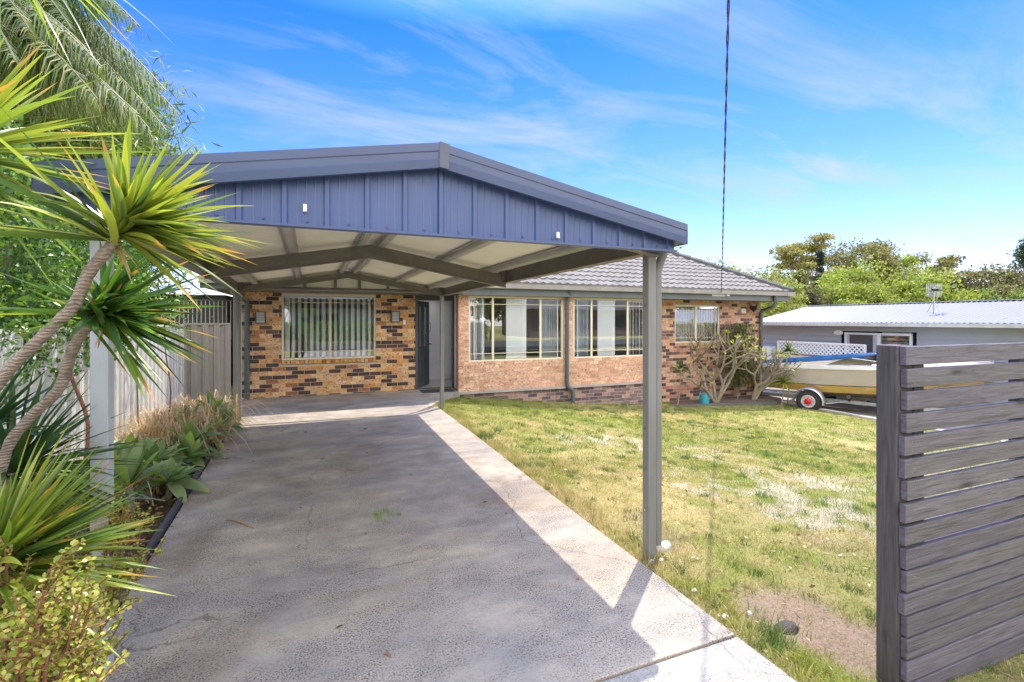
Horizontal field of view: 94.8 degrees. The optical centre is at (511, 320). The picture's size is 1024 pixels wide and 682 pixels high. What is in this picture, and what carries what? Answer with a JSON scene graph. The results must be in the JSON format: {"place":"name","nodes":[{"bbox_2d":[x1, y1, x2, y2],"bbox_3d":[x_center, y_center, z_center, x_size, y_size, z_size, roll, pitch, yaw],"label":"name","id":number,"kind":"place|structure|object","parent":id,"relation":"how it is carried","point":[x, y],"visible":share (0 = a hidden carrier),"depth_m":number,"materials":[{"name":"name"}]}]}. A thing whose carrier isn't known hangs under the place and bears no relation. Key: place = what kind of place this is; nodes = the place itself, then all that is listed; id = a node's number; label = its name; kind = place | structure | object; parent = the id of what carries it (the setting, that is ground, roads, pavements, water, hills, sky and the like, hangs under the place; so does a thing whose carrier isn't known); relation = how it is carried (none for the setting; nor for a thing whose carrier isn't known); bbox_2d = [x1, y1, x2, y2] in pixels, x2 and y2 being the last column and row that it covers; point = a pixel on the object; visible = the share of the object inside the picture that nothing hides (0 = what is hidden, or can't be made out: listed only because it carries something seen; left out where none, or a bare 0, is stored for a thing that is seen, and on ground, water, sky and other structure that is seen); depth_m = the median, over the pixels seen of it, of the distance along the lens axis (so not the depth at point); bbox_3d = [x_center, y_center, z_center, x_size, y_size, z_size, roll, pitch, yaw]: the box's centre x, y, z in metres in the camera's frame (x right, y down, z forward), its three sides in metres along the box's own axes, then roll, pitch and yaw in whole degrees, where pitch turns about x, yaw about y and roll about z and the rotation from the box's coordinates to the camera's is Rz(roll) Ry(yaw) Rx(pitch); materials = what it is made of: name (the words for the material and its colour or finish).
{"place":"outdoors","nodes":[
{"label":"outdoors","id":0,"kind":"place"},
{"bbox_2d":[63,481,156,558],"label":"strap grass","id":1,"kind":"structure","parent":0,"point":[89,524],"depth_m":3.57,"materials":[{"name":"green plant"}]},
{"bbox_2d":[69,458,233,522],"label":"strap grass","id":2,"kind":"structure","parent":0,"point":[135,486],"depth_m":4.22,"materials":[{"name":"green plant"}]},
{"bbox_2d":[138,427,224,478],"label":"strap grass","id":3,"kind":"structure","parent":0,"point":[181,450],"depth_m":5.20,"materials":[{"name":"green plant"}]},
{"bbox_2d":[86,407,733,681],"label":"driveway","id":4,"kind":"structure","parent":0,"point":[449,574],"depth_m":2.91,"materials":[{"name":"concrete"}]},
{"bbox_2d":[225,519,252,527],"bbox_3d":[-2.124,1.590,3.691,0.347,0.018,0.037,0,0,25],"label":"stick","id":5,"kind":"object","parent":4,"relation":"on","point":[242,522],"visible":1,"depth_m":3.70,"materials":[{"name":"brown wood"}]},
{"bbox_2d":[363,505,401,526],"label":"weed","id":6,"kind":"object","parent":4,"relation":"on","point":[380,514],"visible":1,"depth_m":3.83,"materials":[{"name":"green plant"}]},
{"bbox_2d":[280,424,578,655],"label":"fallen leaves","id":7,"kind":"object","parent":4,"relation":"on","point":[388,653],"visible":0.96,"depth_m":3.51,"materials":[{"name":"brown plant"}]},
{"bbox_2d":[13,383,1023,681],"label":"ground","id":8,"kind":"structure","parent":0,"point":[837,631],"depth_m":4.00,"materials":[{"name":"green plant"}]},
{"bbox_2d":[0,274,31,300],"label":"sapling","id":9,"kind":"object","parent":8,"relation":"on","point":[24,298],"visible":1,"depth_m":2.78,"materials":[{"name":"green plant"}]},
{"bbox_2d":[0,0,150,145],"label":"palm tree","id":10,"kind":"object","parent":8,"relation":"on","point":[23,29],"visible":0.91,"depth_m":5.04,"materials":[{"name":"green plant"}]},
{"bbox_2d":[0,110,152,385],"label":"hedge","id":11,"kind":"object","parent":8,"relation":"on","point":[12,290],"visible":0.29,"depth_m":4.27,"materials":[{"name":"green plant"}]},
{"bbox_2d":[24,265,136,458],"bbox_3d":[-3.856,0.519,4.339,1.270,2.208,0.994,0,0,37],"label":"sapling","id":12,"kind":"object","parent":8,"relation":"on","point":[83,405],"visible":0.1,"depth_m":4.34,"materials":[{"name":"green plant"}]},
{"bbox_2d":[0,328,161,646],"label":"yucca","id":13,"kind":"object","parent":8,"relation":"on","point":[50,436],"visible":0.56,"depth_m":1.96,"materials":[{"name":"green plant"}]},
{"bbox_2d":[0,491,166,681],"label":"jade bush","id":14,"kind":"object","parent":8,"relation":"on","point":[39,652],"visible":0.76,"depth_m":1.23,"materials":[{"name":"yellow plant"}]},
{"bbox_2d":[0,424,177,665],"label":"cordyline","id":15,"kind":"object","parent":8,"relation":"on","point":[23,509],"visible":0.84,"depth_m":1.45,"materials":[{"name":"green plant"}]},
{"bbox_2d":[3,0,181,150],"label":"palm tree","id":16,"kind":"object","parent":8,"relation":"on","point":[94,32],"visible":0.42,"depth_m":7.09,"materials":[{"name":"green plant"}]},
{"bbox_2d":[0,324,184,477],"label":"metal fence","id":17,"kind":"object","parent":8,"relation":"on","point":[125,397],"visible":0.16,"depth_m":5.67,"materials":[{"name":"grey metal"}]},
{"bbox_2d":[33,491,165,585],"bbox_3d":[-2.830,1.327,2.766,1.193,0.606,1.013,0,0,5],"label":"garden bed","id":18,"kind":"object","parent":8,"relation":"on","point":[129,498],"visible":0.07,"depth_m":2.90,"materials":[{"name":"green plant"}]},
{"bbox_2d":[37,293,177,367],"bbox_3d":[-4.031,0.624,4.807,1.016,1.994,1.174,0,0,-7],"label":"sapling","id":19,"kind":"object","parent":8,"relation":"on","point":[122,342],"visible":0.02,"depth_m":4.84,"materials":[{"name":"green plant"}]},
{"bbox_2d":[62,440,154,502],"bbox_3d":[-3.461,1.338,3.933,0.722,0.591,0.622,0,0,-22],"label":"agave","id":20,"kind":"object","parent":8,"relation":"on","point":[119,453],"visible":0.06,"depth_m":4.00,"materials":[{"name":"green plant"}]},
{"bbox_2d":[0,0,221,317],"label":"tree","id":21,"kind":"object","parent":8,"relation":"on","point":[118,142],"visible":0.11,"depth_m":9.49,"materials":[{"name":"green plant"}]},
{"bbox_2d":[71,439,176,518],"bbox_3d":[-3.252,1.316,3.924,0.553,0.635,0.736,0,0,20],"label":"agave","id":22,"kind":"object","parent":8,"relation":"on","point":[131,474],"visible":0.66,"depth_m":3.91,"materials":[{"name":"green plant"}]},
{"bbox_2d":[0,0,266,486],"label":"dracaena","id":23,"kind":"object","parent":8,"relation":"on","point":[140,214],"visible":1,"depth_m":1.54,"materials":[{"name":"green plant"}]},
{"bbox_2d":[21,409,249,650],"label":"leaf litter","id":24,"kind":"object","parent":8,"relation":"on","point":[171,500],"visible":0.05,"depth_m":3.97,"materials":[{"name":"brown plant"}]},
{"bbox_2d":[114,432,159,452],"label":"agave","id":25,"kind":"object","parent":8,"relation":"on","point":[130,438],"visible":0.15,"depth_m":4.83,"materials":[{"name":"green plant"}]},
{"bbox_2d":[70,419,233,669],"bbox_3d":[-2.605,1.610,3.457,0.035,0.100,9.363,0,0,-25],"label":"bed edging","id":26,"kind":"object","parent":8,"relation":"on","point":[157,537],"visible":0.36,"depth_m":3.60,"materials":[{"name":"plastic"}]},
{"bbox_2d":[132,436,188,486],"bbox_3d":[-3.494,1.386,4.545,0.612,0.498,0.612,0,0,-31],"label":"agave","id":27,"kind":"object","parent":8,"relation":"on","point":[162,453],"visible":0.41,"depth_m":4.65,"materials":[{"name":"green plant"}]},
{"bbox_2d":[130,282,197,423],"bbox_3d":[-4.397,0.570,5.718,0.956,2.101,1.314,0,0,-22],"label":"sapling","id":28,"kind":"object","parent":8,"relation":"on","point":[174,315],"visible":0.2,"depth_m":5.61,"materials":[{"name":"green plant"}]},
{"bbox_2d":[134,457,210,502],"bbox_3d":[-3.081,1.449,4.323,0.588,0.376,0.601,0,0,-22],"label":"agave","id":29,"kind":"object","parent":8,"relation":"on","point":[177,486],"visible":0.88,"depth_m":4.28,"materials":[{"name":"green plant"}]},
{"bbox_2d":[145,276,212,416],"bbox_3d":[-4.620,0.510,6.415,0.938,2.223,1.218,0,0,-41],"label":"sapling","id":30,"kind":"object","parent":8,"relation":"on","point":[176,309],"visible":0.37,"depth_m":6.46,"materials":[{"name":"green plant"}]},
{"bbox_2d":[146,273,232,382],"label":"garden shed","id":31,"kind":"structure","parent":8,"relation":"on","point":[193,288],"depth_m":11.16,"materials":[{"name":"metal"}]},
{"bbox_2d":[164,402,220,425],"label":"agave","id":32,"kind":"object","parent":8,"relation":"on","point":[187,410],"visible":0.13,"depth_m":6.09,"materials":[{"name":"green plant"}]},
{"bbox_2d":[155,299,232,334],"bbox_3d":[-6.315,0.585,9.649,1.700,2.030,0.040,0,0,-22],"label":"picket fence","id":33,"kind":"object","parent":8,"relation":"on","point":[209,300],"visible":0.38,"depth_m":9.65,"materials":[{"name":"wood"}]},
{"bbox_2d":[165,416,223,457],"bbox_3d":[-3.675,1.363,5.361,0.683,0.543,0.609,0,0,-36],"label":"agave","id":34,"kind":"object","parent":8,"relation":"on","point":[189,426],"visible":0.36,"depth_m":5.41,"materials":[{"name":"green plant"}]},
{"bbox_2d":[114,389,278,466],"bbox_3d":[-4.483,1.407,6.370,2.543,0.718,3.654,0,0,-22],"label":"dry grass clump","id":35,"kind":"object","parent":8,"relation":"on","point":[161,426],"visible":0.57,"depth_m":5.83,"materials":[{"name":"brown plant"}]},
{"bbox_2d":[176,431,222,466],"bbox_3d":[-3.459,1.412,5.061,0.499,0.449,0.582,0,0,16],"label":"agave","id":36,"kind":"object","parent":8,"relation":"on","point":[191,443],"visible":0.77,"depth_m":5.05,"materials":[{"name":"green plant"}]},
{"bbox_2d":[183,323,230,404],"bbox_3d":[-5.570,0.850,8.600,0.750,1.600,0.060,0,0,-22],"label":"metal fence","id":37,"kind":"object","parent":8,"relation":"on","point":[202,379],"visible":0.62,"depth_m":8.60,"materials":[{"name":"grey metal"}]},
{"bbox_2d":[194,390,242,421],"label":"agave","id":38,"kind":"object","parent":8,"relation":"on","point":[212,398],"visible":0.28,"depth_m":6.75,"materials":[{"name":"green plant"}]},
{"bbox_2d":[202,412,236,448],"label":"agave","id":39,"kind":"object","parent":8,"relation":"on","point":[219,419],"visible":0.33,"depth_m":5.95,"materials":[{"name":"green plant"}]},
{"bbox_2d":[215,405,246,431],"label":"agave","id":40,"kind":"object","parent":8,"relation":"on","point":[229,414],"visible":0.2,"depth_m":6.57,"materials":[{"name":"green plant"}]},
{"bbox_2d":[231,388,459,425],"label":"porch slab","id":41,"kind":"structure","parent":8,"relation":"on","point":[292,409],"depth_m":8.66,"materials":[{"name":"concrete"}]},
{"bbox_2d":[419,388,454,392],"bbox_3d":[-1.675,1.580,10.537,0.720,0.016,0.420,0,0,-22],"label":"doormat","id":42,"kind":"object","parent":41,"relation":"on","point":[436,390],"visible":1,"depth_m":10.52,"materials":[{"name":"black rubber"}]},
{"bbox_2d":[31,141,687,677],"bbox_3d":[-1.669,0.380,5.289,3.685,2.600,6.298,0,0,-22],"label":"carport","id":43,"kind":"object","parent":8,"relation":"on","point":[431,217],"visible":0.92,"depth_m":2.69,"materials":[{"name":"metal"}]},
{"bbox_2d":[197,252,795,404],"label":"brick house","id":44,"kind":"structure","parent":8,"relation":"on","point":[575,336],"depth_m":11.44,"materials":[{"name":"brick"}]},
{"bbox_2d":[282,294,375,359],"bbox_3d":[-3.912,0.143,10.134,1.883,1.385,0.097,0,0,-22],"label":"window","id":45,"kind":"structure","parent":44,"relation":"in","point":[287,296],"depth_m":10.10,"materials":[{"name":"beige metal"}]},
{"bbox_2d":[417,301,431,387],"bbox_3d":[-2.127,0.560,11.205,0.190,2.020,0.810,0,0,9],"label":"door","id":46,"kind":"structure","parent":44,"relation":"in","point":[423,322],"depth_m":11.17,"materials":[{"name":"grey paint"}]},
{"bbox_2d":[449,302,451,377],"bbox_3d":[-1.487,0.525,12.765,0.427,2.050,0.040,0,0,-22],"label":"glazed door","id":47,"kind":"structure","parent":44,"relation":"in","point":[450,303],"depth_m":12.69,"materials":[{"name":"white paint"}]},
{"bbox_2d":[469,296,562,361],"bbox_3d":[0.092,0.198,11.105,2.388,1.495,0.220,0,0,-22],"label":"window","id":48,"kind":"structure","parent":44,"relation":"in","point":[515,307],"depth_m":11.09,"materials":[{"name":"glass"}]},
{"bbox_2d":[573,298,642,357],"bbox_3d":[2.561,0.198,12.075,2.371,1.495,0.196,0,0,-22],"label":"window","id":49,"kind":"structure","parent":44,"relation":"in","point":[606,309],"depth_m":11.90,"materials":[{"name":"glass"}]},
{"bbox_2d":[675,305,718,342],"bbox_3d":[5.308,0.108,13.520,1.650,1.075,0.050,0,0,-22],"label":"window","id":50,"kind":"structure","parent":44,"relation":"in","point":[709,314],"depth_m":13.49,"materials":[{"name":"beige glass"}]},
{"bbox_2d":[721,0,729,291],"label":"power cable","id":51,"kind":"object","parent":44,"relation":"attached to","point":[727,46],"visible":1,"depth_m":4.92,"materials":[{"name":"black rubber"}]},
{"bbox_2d":[666,358,692,404],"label":"spiky plant","id":52,"kind":"object","parent":8,"relation":"on","point":[679,367],"visible":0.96,"depth_m":12.38,"materials":[{"name":"green plant"}]},
{"bbox_2d":[602,637,795,681],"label":"apron","id":53,"kind":"object","parent":8,"relation":"on","point":[736,659],"visible":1,"depth_m":2.17,"materials":[{"name":"concrete"}]},
{"bbox_2d":[679,319,766,402],"bbox_3d":[5.684,1.155,12.502,2.754,2.395,1.693,0,0,-22],"label":"frangipani","id":54,"kind":"object","parent":8,"relation":"on","point":[723,388],"visible":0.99,"depth_m":12.79,"materials":[{"name":"grey plant"}]},
{"bbox_2d":[669,400,778,406],"bbox_3d":[6.066,2.360,12.930,4.331,0.310,0.391,0,0,-26],"label":"garden edging","id":55,"kind":"object","parent":8,"relation":"on","point":[776,402],"visible":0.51,"depth_m":12.88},
{"bbox_2d":[669,395,780,404],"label":"bed soil","id":56,"kind":"structure","parent":8,"relation":"on","point":[747,398],"depth_m":13.40,"materials":[{"name":"brown soil"}]},
{"bbox_2d":[699,391,712,403],"bbox_3d":[5.260,2.082,12.748,0.449,0.357,0.255,0,0,0],"label":"watering can","id":57,"kind":"object","parent":56,"relation":"on","point":[704,398],"visible":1,"depth_m":12.66,"materials":[{"name":"teal plastic"}]},
{"bbox_2d":[714,322,765,398],"bbox_3d":[6.542,1.201,13.518,1.714,2.302,0.865,0,0,-22],"label":"shrub","id":58,"kind":"object","parent":8,"relation":"on","point":[739,376],"visible":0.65,"depth_m":13.40,"materials":[{"name":"green plant"}]},
{"bbox_2d":[704,257,785,316],"bbox_3d":[12.404,-0.267,27.010,7.092,6.798,6.466,0,0,-22],"label":"tree","id":59,"kind":"object","parent":8,"relation":"on","point":[764,304],"visible":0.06,"depth_m":24.91,"materials":[{"name":"green plant"}]},
{"bbox_2d":[518,460,1012,678],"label":"lawn leaves","id":60,"kind":"object","parent":8,"relation":"on","point":[746,587],"visible":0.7,"depth_m":3.58,"materials":[{"name":"brown plant"}]},
{"bbox_2d":[727,345,806,399],"bbox_3d":[7.261,1.537,13.237,2.378,1.682,1.554,0,0,-22],"label":"frangipani","id":61,"kind":"object","parent":8,"relation":"on","point":[759,389],"visible":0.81,"depth_m":13.27,"materials":[{"name":"grey plant"}]},
{"bbox_2d":[746,261,814,291],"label":"tree","id":62,"kind":"object","parent":8,"relation":"on","point":[799,275],"visible":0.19,"depth_m":45.47,"materials":[{"name":"green plant"}]},
{"bbox_2d":[755,272,810,317],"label":"tree","id":63,"kind":"object","parent":8,"relation":"on","point":[800,298],"visible":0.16,"depth_m":26.98,"materials":[{"name":"green plant"}]},
{"bbox_2d":[768,374,797,407],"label":"spiky plant","id":64,"kind":"object","parent":8,"relation":"on","point":[783,380],"visible":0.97,"depth_m":13.16,"materials":[{"name":"green plant"}]},
{"bbox_2d":[774,620,798,635],"bbox_3d":[1.502,1.695,2.575,0.157,0.070,0.101,0,0,-22],"label":"rock","id":65,"kind":"object","parent":8,"relation":"on","point":[794,628],"visible":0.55,"depth_m":2.56,"materials":[{"name":"grey stone"}]},
{"bbox_2d":[778,340,803,404],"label":"spiky plant","id":66,"kind":"object","parent":8,"relation":"on","point":[788,348],"visible":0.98,"depth_m":13.56,"materials":[{"name":"green plant"}]},
{"bbox_2d":[767,232,835,291],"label":"tree","id":67,"kind":"object","parent":8,"relation":"on","point":[789,257],"visible":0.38,"depth_m":47.60,"materials":[{"name":"green plant"}]},
{"bbox_2d":[788,286,835,307],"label":"tree","id":68,"kind":"object","parent":8,"relation":"on","point":[815,298],"visible":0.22,"depth_m":31.27,"materials":[{"name":"green plant"}]},
{"bbox_2d":[810,247,825,295],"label":"tree","id":69,"kind":"object","parent":8,"relation":"on","point":[820,261],"visible":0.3,"depth_m":41.91,"materials":[{"name":"green plant"}]},
{"bbox_2d":[802,262,857,292],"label":"tree","id":70,"kind":"object","parent":8,"relation":"on","point":[829,270],"visible":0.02,"depth_m":42.20,"materials":[{"name":"green plant"}]},
{"bbox_2d":[812,280,906,322],"bbox_3d":[23.635,0.150,33.169,6.616,5.978,7.255,0,0,39],"label":"tree","id":71,"kind":"object","parent":8,"relation":"on","point":[873,291],"visible":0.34,"depth_m":31.89,"materials":[{"name":"green plant"}]},
{"bbox_2d":[811,237,926,291],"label":"tree","id":72,"kind":"object","parent":8,"relation":"on","point":[876,248],"visible":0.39,"depth_m":49.05,"materials":[{"name":"green plant"}]},
{"bbox_2d":[763,299,1023,422],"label":"weatherboard house","id":73,"kind":"structure","parent":8,"relation":"on","point":[977,322],"depth_m":13.98,"materials":[{"name":"grey metal"}]},
{"bbox_2d":[844,332,912,401],"bbox_3d":[10.903,1.312,14.035,0.140,2.275,1.831,0,0,-22],"label":"sliding door","id":74,"kind":"structure","parent":73,"relation":"in","point":[870,340],"depth_m":14.13,"materials":[{"name":"white paint"}]},
{"bbox_2d":[926,284,944,314],"bbox_3d":[12.251,-0.595,13.611,0.400,0.920,0.726,0,0,42],"label":"antenna","id":75,"kind":"object","parent":73,"relation":"on","point":[934,289],"visible":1,"depth_m":13.63,"materials":[{"name":"metal"}]},
{"bbox_2d":[783,401,1004,440],"bbox_3d":[7.789,2.470,14.395,0.120,0.140,17.990,0,0,-22],"label":"driveway edging","id":76,"kind":"object","parent":8,"relation":"on","point":[850,414],"visible":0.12,"depth_m":12.10,"materials":[{"name":"concrete"}]},
{"bbox_2d":[815,253,984,322],"bbox_3d":[27.699,-0.842,33.941,9.050,7.996,9.099,0,0,-44],"label":"tree","id":77,"kind":"object","parent":8,"relation":"on","point":[903,283],"visible":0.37,"depth_m":33.01,"materials":[{"name":"green plant"}]},
{"bbox_2d":[890,273,978,301],"bbox_3d":[36.295,-0.441,39.847,6.878,7.165,7.245,0,0,-22],"label":"tree","id":78,"kind":"object","parent":8,"relation":"on","point":[965,280],"visible":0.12,"depth_m":38.03,"materials":[{"name":"green plant"}]},
{"bbox_2d":[906,252,972,282],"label":"tree","id":79,"kind":"object","parent":8,"relation":"on","point":[952,263],"visible":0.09,"depth_m":54.07,"materials":[{"name":"green plant"}]},
{"bbox_2d":[876,342,1023,681],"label":"slat fence","id":80,"kind":"object","parent":8,"relation":"on","point":[949,590],"visible":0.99,"depth_m":2.19,"materials":[{"name":"grey wood"}]},
{"bbox_2d":[923,254,998,282],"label":"tree","id":81,"kind":"object","parent":8,"relation":"on","point":[940,259],"visible":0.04,"depth_m":54.63,"materials":[{"name":"green plant"}]},
{"bbox_2d":[929,262,1023,300],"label":"tree","id":82,"kind":"object","parent":8,"relation":"on","point":[1010,278],"visible":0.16,"depth_m":41.83,"materials":[{"name":"green plant"}]},
{"bbox_2d":[963,285,1023,300],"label":"tree","id":83,"kind":"object","parent":8,"relation":"on","point":[988,296],"visible":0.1,"depth_m":37.32,"materials":[{"name":"green plant"}]},
{"bbox_2d":[1000,267,1023,298],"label":"tree","id":84,"kind":"object","parent":8,"relation":"on","point":[1018,284],"visible":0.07,"depth_m":42.99,"materials":[{"name":"green plant"}]},
{"bbox_2d":[1006,237,1023,279],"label":"tree","id":85,"kind":"object","parent":8,"relation":"on","point":[1018,255],"visible":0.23,"depth_m":60.26,"materials":[{"name":"green plant"}]},
{"bbox_2d":[31,0,1023,296],"label":"sky","id":86,"kind":"structure","parent":0,"point":[897,121],"materials":[{"name":"blue"}]},
{"bbox_2d":[763,390,988,429],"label":"neighbour driveway","id":87,"kind":"structure","parent":0,"point":[870,411],"depth_m":13.48,"materials":[{"name":"grey concrete"}]},
{"bbox_2d":[777,341,865,405],"bbox_3d":[9.848,1.622,15.143,0.062,1.817,2.885,0,0,-22],"label":"lattice fence","id":88,"kind":"object","parent":87,"relation":"on","point":[806,354],"visible":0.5,"depth_m":15.03,"materials":[{"name":"white paint"}]},
{"bbox_2d":[761,387,963,410],"bbox_3d":[10.082,2.193,12.700,6.402,0.677,2.550,0,0,44],"label":"trailer","id":89,"kind":"object","parent":87,"relation":"on","point":[811,399],"visible":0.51,"depth_m":12.88,"materials":[{"name":"metal"}]},
{"bbox_2d":[750,355,993,398],"bbox_3d":[9.386,1.515,13.380,6.044,1.290,2.100,0,0,44],"label":"boat","id":90,"kind":"object","parent":89,"relation":"on","point":[853,377],"visible":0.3,"depth_m":12.68,"materials":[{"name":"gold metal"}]},
{"bbox_2d":[754,352,875,362],"bbox_3d":[8.137,1.051,13.387,1.128,0.469,3.718,0,0,-32],"label":"tarpaulin","id":91,"kind":"object","parent":90,"relation":"on","point":[819,358],"visible":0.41,"depth_m":12.91,"materials":[{"name":"blue plastic"}]}
]}

